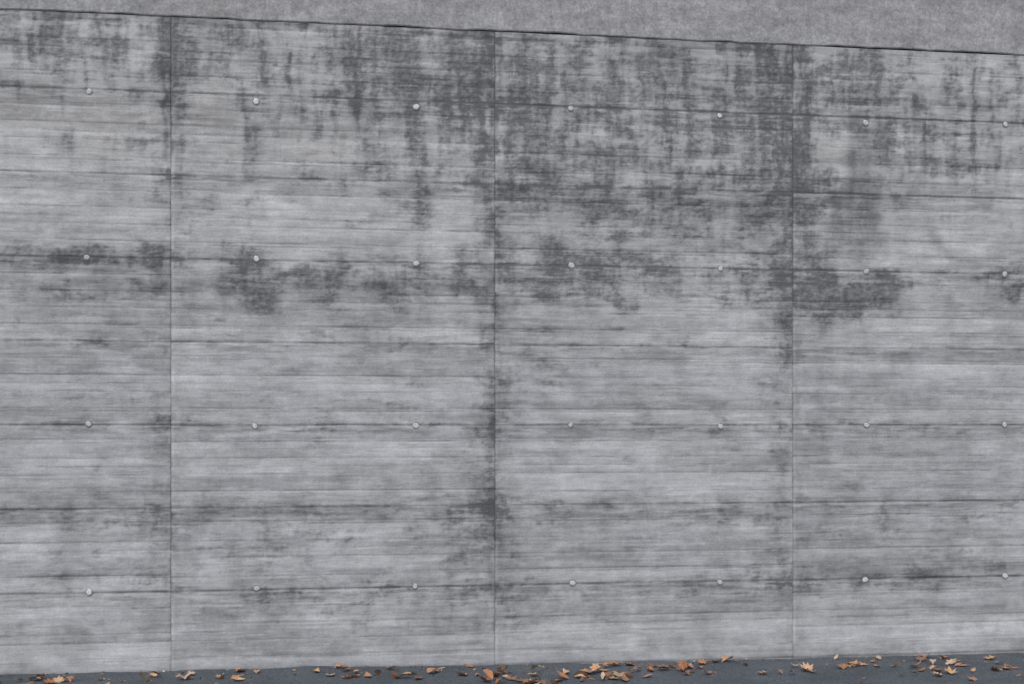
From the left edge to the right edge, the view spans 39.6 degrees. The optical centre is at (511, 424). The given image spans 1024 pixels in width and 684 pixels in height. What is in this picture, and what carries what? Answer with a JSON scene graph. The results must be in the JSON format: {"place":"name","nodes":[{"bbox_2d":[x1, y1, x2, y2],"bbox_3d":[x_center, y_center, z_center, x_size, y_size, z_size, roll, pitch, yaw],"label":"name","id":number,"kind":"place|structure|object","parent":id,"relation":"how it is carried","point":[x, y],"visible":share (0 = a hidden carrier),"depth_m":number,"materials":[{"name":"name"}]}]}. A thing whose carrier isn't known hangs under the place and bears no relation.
{"place":"outdoors","nodes":[
{"label":"outdoors","id":0,"kind":"place"},
{"bbox_2d":[0,653,1023,683],"bbox_3d":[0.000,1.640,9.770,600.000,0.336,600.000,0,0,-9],"label":"asphalt ground","id":1,"kind":"structure","parent":0,"point":[733,671],"depth_m":9.37,"materials":[{"name":"grey asphalt"}]},
{"bbox_2d":[0,10,1023,674],"bbox_3d":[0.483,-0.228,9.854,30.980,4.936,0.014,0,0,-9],"label":"concrete wall","id":2,"kind":"structure","parent":1,"relation":"on","point":[172,342],"depth_m":9.76,"materials":[{"name":"grey concrete"}]},
{"bbox_2d":[84,88,1007,594],"bbox_3d":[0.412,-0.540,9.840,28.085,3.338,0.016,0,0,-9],"label":"tie plugs","id":3,"kind":"object","parent":2,"relation":"attached to","point":[256,258],"visible":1,"depth_m":9.83,"materials":[{"name":"grey concrete"}]},
{"bbox_2d":[84,88,1007,595],"bbox_3d":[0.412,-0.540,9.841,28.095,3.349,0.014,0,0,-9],"label":"tie rims","id":4,"kind":"object","parent":2,"relation":"attached to","point":[568,424],"visible":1,"depth_m":9.83,"materials":[{"name":"grey concrete"}]},
{"bbox_2d":[0,652,1023,683],"bbox_3d":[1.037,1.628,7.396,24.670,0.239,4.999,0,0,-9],"label":"fallen leaves","id":5,"kind":"object","parent":1,"relation":"on","point":[501,668],"visible":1,"depth_m":9.37,"materials":[{"name":"brown plant"}]},
{"bbox_3d":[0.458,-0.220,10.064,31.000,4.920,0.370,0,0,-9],"label":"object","id":6,"kind":"object","parent":1,"relation":"on","visible":0},
{"bbox_2d":[0,0,1023,55],"bbox_3d":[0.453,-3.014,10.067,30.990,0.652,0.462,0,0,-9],"label":"coping","id":7,"kind":"object","parent":6,"relation":"on","point":[995,27],"visible":0.61,"depth_m":9.95,"materials":[{"name":"concrete"}]}
]}

